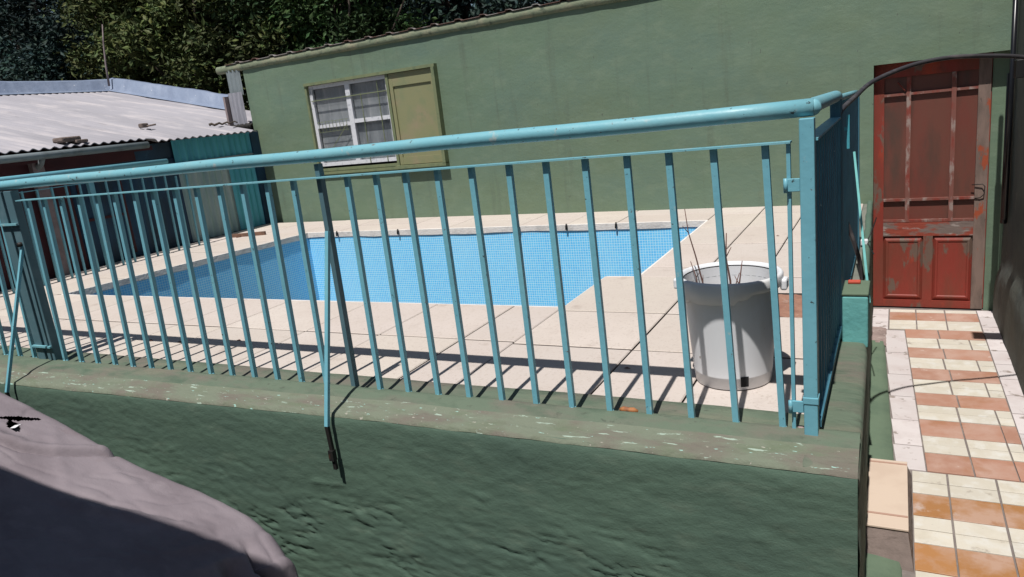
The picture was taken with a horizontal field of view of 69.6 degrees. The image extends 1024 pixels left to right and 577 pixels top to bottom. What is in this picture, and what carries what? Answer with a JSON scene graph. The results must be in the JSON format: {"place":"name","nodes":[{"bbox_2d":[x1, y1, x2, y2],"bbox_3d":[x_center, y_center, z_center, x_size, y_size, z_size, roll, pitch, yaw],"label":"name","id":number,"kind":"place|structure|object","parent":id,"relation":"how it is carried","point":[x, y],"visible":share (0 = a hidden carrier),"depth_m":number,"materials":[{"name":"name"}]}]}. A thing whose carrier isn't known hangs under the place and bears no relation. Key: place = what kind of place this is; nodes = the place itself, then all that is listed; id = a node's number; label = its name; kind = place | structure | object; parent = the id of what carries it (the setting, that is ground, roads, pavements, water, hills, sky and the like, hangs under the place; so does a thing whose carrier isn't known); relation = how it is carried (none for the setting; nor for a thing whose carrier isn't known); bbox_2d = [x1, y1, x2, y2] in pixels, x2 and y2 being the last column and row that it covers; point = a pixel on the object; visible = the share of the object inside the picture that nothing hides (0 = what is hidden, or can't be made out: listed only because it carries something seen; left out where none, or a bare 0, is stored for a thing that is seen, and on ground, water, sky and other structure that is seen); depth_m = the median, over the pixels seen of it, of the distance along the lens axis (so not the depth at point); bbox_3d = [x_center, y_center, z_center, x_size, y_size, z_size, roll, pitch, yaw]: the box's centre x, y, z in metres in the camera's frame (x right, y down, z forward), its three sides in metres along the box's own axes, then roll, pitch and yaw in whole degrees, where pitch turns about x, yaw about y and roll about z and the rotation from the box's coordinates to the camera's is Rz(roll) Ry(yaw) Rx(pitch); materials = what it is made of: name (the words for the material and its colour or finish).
{"place":"outdoors","nodes":[
{"label":"outdoors","id":0,"kind":"place"},
{"bbox_2d":[0,204,862,413],"bbox_3d":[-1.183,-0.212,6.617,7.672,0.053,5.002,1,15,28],"label":"pool deck","id":1,"kind":"structure","parent":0,"point":[745,230],"depth_m":4.47,"materials":[{"name":"stone"}]},
{"bbox_2d":[0,159,200,293],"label":"railing","id":2,"kind":"object","parent":1,"relation":"on","point":[91,188],"visible":0.59,"depth_m":7.84,"materials":[{"name":"teal metal"}]},
{"bbox_2d":[232,231,265,237],"bbox_3d":[-3.357,-0.680,9.362,0.459,0.052,0.084,-4,14,12],"label":"wood offcut","id":3,"kind":"object","parent":1,"relation":"on","point":[246,234],"visible":0.82,"depth_m":9.37,"materials":[{"name":"brown wood"}]},
{"bbox_2d":[673,261,788,389],"bbox_3d":[0.911,0.153,3.060,0.418,0.458,0.418,-10,14,-14],"label":"bucket","id":4,"kind":"object","parent":1,"relation":"on","point":[751,314],"visible":0.76,"depth_m":2.94,"materials":[{"name":"white plastic"}]},
{"bbox_2d":[683,209,742,283],"bbox_3d":[0.835,-0.103,3.044,0.232,0.461,0.082,6,19,43],"label":"dead plant","id":5,"kind":"object","parent":4,"relation":"on","point":[687,230],"visible":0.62,"depth_m":3.05,"materials":[{"name":"brown plant"}]},
{"bbox_2d":[778,294,801,317],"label":"broken brick ground","id":6,"kind":"structure","parent":1,"relation":"on","point":[784,307],"depth_m":4.01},
{"bbox_2d":[840,204,872,340],"bbox_3d":[2.260,-0.033,4.804,0.105,0.298,4.940,1,15,28],"label":"cement floor strip","id":7,"kind":"object","parent":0,"point":[855,275],"visible":0.07,"depth_m":5.13,"materials":[{"name":"grey concrete"}]},
{"bbox_2d":[812,90,870,428],"bbox_3d":[1.685,-0.411,3.637,0.157,1.150,2.911,1,15,28],"label":"metal railing","id":8,"kind":"object","parent":7,"relation":"on","point":[838,204],"visible":0.77,"depth_m":3.15,"materials":[{"name":"metal"}]},
{"bbox_2d":[849,223,864,279],"bbox_3d":[1.882,-0.246,4.084,0.134,0.473,0.024,1,15,28],"label":"hose","id":9,"kind":"object","parent":8,"relation":"attached to","point":[857,253],"visible":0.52,"depth_m":4.07,"materials":[{"name":"black rubber"}]},
{"bbox_2d":[841,54,1023,118],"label":"hose","id":10,"kind":"object","parent":8,"relation":"attached to","point":[855,96],"visible":0.88,"depth_m":3.82,"materials":[{"name":"black rubber"}]},
{"bbox_2d":[861,217,876,280],"bbox_3d":[2.271,-0.257,4.741,0.110,0.167,1.325,1,15,28],"label":"cable joint","id":11,"kind":"object","parent":7,"relation":"on","point":[866,241],"visible":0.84,"depth_m":5.12,"materials":[{"name":"white plastic"}]},
{"bbox_2d":[872,306,1023,576],"bbox_3d":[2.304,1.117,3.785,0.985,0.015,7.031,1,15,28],"label":"path","id":12,"kind":"structure","parent":0,"point":[982,544],"depth_m":4.47,"materials":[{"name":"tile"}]},
{"bbox_2d":[871,326,886,345],"bbox_3d":[3.120,0.408,6.265,0.130,0.028,0.460,1,15,28],"label":"broken cement patch","id":13,"kind":"object","parent":12,"relation":"on","point":[879,334],"visible":0.84,"depth_m":6.28,"materials":[{"name":"beige concrete"}]},
{"bbox_2d":[865,340,901,576],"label":"painted kerb strip","id":14,"kind":"object","parent":12,"relation":"on","point":[880,445],"visible":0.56,"depth_m":4.67,"materials":[{"name":"green paint"}]},
{"bbox_2d":[865,458,913,572],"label":"step block","id":15,"kind":"structure","parent":12,"relation":"on","point":[889,526],"depth_m":3.59,"materials":[{"name":"beige concrete"}]},
{"label":"ground","id":16,"kind":"structure","parent":0,"visible":0},
{"bbox_2d":[0,416,20,431],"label":"car","id":17,"kind":"object","parent":16,"relation":"on","point":[10,423],"visible":0.01,"depth_m":3.22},
{"bbox_2d":[0,0,77,80],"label":"broadleaf tree","id":18,"kind":"object","parent":16,"relation":"on","point":[7,7],"visible":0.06,"depth_m":23.15,"materials":[{"name":"green plant"}]},
{"bbox_2d":[0,2,159,140],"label":"broadleaf tree","id":19,"kind":"object","parent":16,"relation":"on","point":[40,61],"visible":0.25,"depth_m":18.06,"materials":[{"name":"green plant"}]},
{"bbox_2d":[0,78,270,290],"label":"shed","id":20,"kind":"structure","parent":16,"relation":"on","point":[33,123],"depth_m":9.44,"materials":[{"name":"silver metal"}]},
{"bbox_2d":[52,136,87,143],"bbox_3d":[-4.816,-1.617,8.028,0.200,0.075,0.280,1,15,28],"label":"broken brick","id":21,"kind":"object","parent":20,"relation":"on","point":[74,139],"visible":0.99,"depth_m":7.96,"materials":[{"name":"brick"}]},
{"bbox_2d":[102,24,109,85],"bbox_3d":[-7.201,-4.127,13.048,0.152,1.040,0.060,-9,14,-12],"label":"bare pole","id":22,"kind":"object","parent":20,"relation":"on","point":[107,75],"visible":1,"depth_m":13.06,"materials":[{"name":"grey metal"}]},
{"bbox_2d":[138,123,155,127],"bbox_3d":[-4.635,-2.074,9.346,0.197,0.055,0.111,-4,14,8],"label":"roof debris","id":23,"kind":"object","parent":20,"relation":"on","point":[142,125],"visible":1,"depth_m":9.33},
{"bbox_2d":[209,121,237,125],"bbox_3d":[-3.943,-2.256,10.054,0.381,0.052,0.040,-8,14,-8],"label":"dead branch","id":24,"kind":"object","parent":20,"relation":"on","point":[215,124],"visible":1,"depth_m":10.04,"materials":[{"name":"grey wood"}]},
{"bbox_2d":[42,0,246,103],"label":"broadleaf tree","id":25,"kind":"object","parent":16,"relation":"on","point":[119,20],"visible":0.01,"depth_m":21.88,"materials":[{"name":"green plant"}]},
{"bbox_2d":[0,392,297,576],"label":"car cover","id":26,"kind":"object","parent":16,"relation":"on","point":[73,503],"visible":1,"depth_m":2.66,"materials":[{"name":"fabric"}]},
{"bbox_2d":[10,424,20,429],"bbox_3d":[-2.088,0.586,3.094,0.050,0.024,0.019,-5,14,6],"label":"paper scrap","id":27,"kind":"object","parent":26,"relation":"in","point":[14,427],"visible":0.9,"depth_m":3.10,"materials":[{"name":"white paper"}]},
{"bbox_2d":[43,0,315,124],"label":"broadleaf tree","id":28,"kind":"object","parent":16,"relation":"on","point":[143,39],"visible":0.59,"depth_m":14.33,"materials":[{"name":"green plant"}]},
{"bbox_2d":[197,0,445,102],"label":"broadleaf tree","id":29,"kind":"object","parent":16,"relation":"on","point":[351,20],"visible":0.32,"depth_m":14.06,"materials":[{"name":"green plant"}]},
{"bbox_2d":[232,0,474,85],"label":"broadleaf tree","id":30,"kind":"object","parent":16,"relation":"on","point":[415,10],"depth_m":21.77,"materials":[{"name":"green plant"}]},
{"bbox_2d":[61,220,707,306],"bbox_3d":[-1.111,0.312,6.984,5.324,1.248,2.904,1,15,28],"label":"pool basin","id":31,"kind":"object","parent":16,"relation":"in","point":[655,241],"visible":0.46,"depth_m":8.09,"materials":[{"name":"tile"}]},
{"bbox_2d":[0,340,867,576],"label":"retaining wall","id":32,"kind":"structure","parent":16,"relation":"on","point":[424,480],"depth_m":3.07,"materials":[{"name":"green paint"}]},
{"bbox_2d":[0,98,819,469],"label":"metal railing","id":33,"kind":"object","parent":32,"relation":"on","point":[42,332],"visible":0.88,"depth_m":3.13,"materials":[{"name":"metal"}]},
{"bbox_2d":[619,406,637,411],"bbox_3d":[0.458,0.476,2.890,0.077,0.025,0.026,1,15,28],"label":"orange scrap","id":34,"kind":"object","parent":32,"relation":"on","point":[629,409],"visible":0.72,"depth_m":2.89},
{"bbox_2d":[842,280,869,347],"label":"masonry block","id":35,"kind":"structure","parent":32,"relation":"on","point":[855,312],"depth_m":3.42,"materials":[{"name":"teal paint"}]},
{"bbox_2d":[848,280,860,283],"bbox_3d":[1.647,-0.033,3.541,0.055,0.015,0.030,1,15,28],"label":"plastic fitting","id":36,"kind":"object","parent":35,"relation":"on","point":[854,281],"visible":1,"depth_m":3.53,"materials":[{"name":"orange plastic"}]},
{"bbox_2d":[374,0,559,27],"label":"broadleaf tree","id":37,"kind":"object","parent":16,"relation":"on","point":[451,11],"visible":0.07,"depth_m":15.41,"materials":[{"name":"green plant"}]},
{"bbox_2d":[216,0,1012,310],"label":"house","id":38,"kind":"structure","parent":16,"relation":"on","point":[931,148],"depth_m":7.37,"materials":[{"name":"green paint"}]},
{"bbox_2d":[223,70,252,128],"bbox_3d":[-3.820,-2.623,10.236,0.420,0.820,0.113,1,15,28],"label":"corrugated flashing","id":39,"kind":"object","parent":38,"relation":"attached to","point":[233,101],"visible":0.81,"depth_m":10.27,"materials":[{"name":"metal"}]},
{"bbox_2d":[303,63,449,174],"bbox_3d":[-1.730,-2.080,9.252,2.102,1.185,0.145,1,16,30],"label":"window","id":40,"kind":"structure","parent":38,"relation":"in","point":[350,114],"depth_m":9.39,"materials":[{"name":"white glass"}]},
{"bbox_2d":[873,52,993,308],"bbox_3d":[3.741,-0.909,6.608,0.894,2.237,0.090,1,16,30],"label":"door","id":41,"kind":"structure","parent":38,"relation":"in","point":[932,121],"depth_m":6.59,"materials":[{"name":"red paint"}]},
{"bbox_2d":[862,201,872,465],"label":"side wall","id":42,"kind":"structure","parent":16,"relation":"on","point":[868,222],"depth_m":5.27,"materials":[{"name":"green paint"}]},
{"bbox_2d":[993,0,1023,394],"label":"boundary wall","id":43,"kind":"structure","parent":16,"relation":"on","point":[1008,305],"depth_m":5.64,"materials":[{"name":"green paint"}]},
{"bbox_2d":[1014,59,1023,77],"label":"wall box","id":44,"kind":"object","parent":43,"relation":"attached to","point":[1018,68],"visible":0.92,"depth_m":5.27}
]}

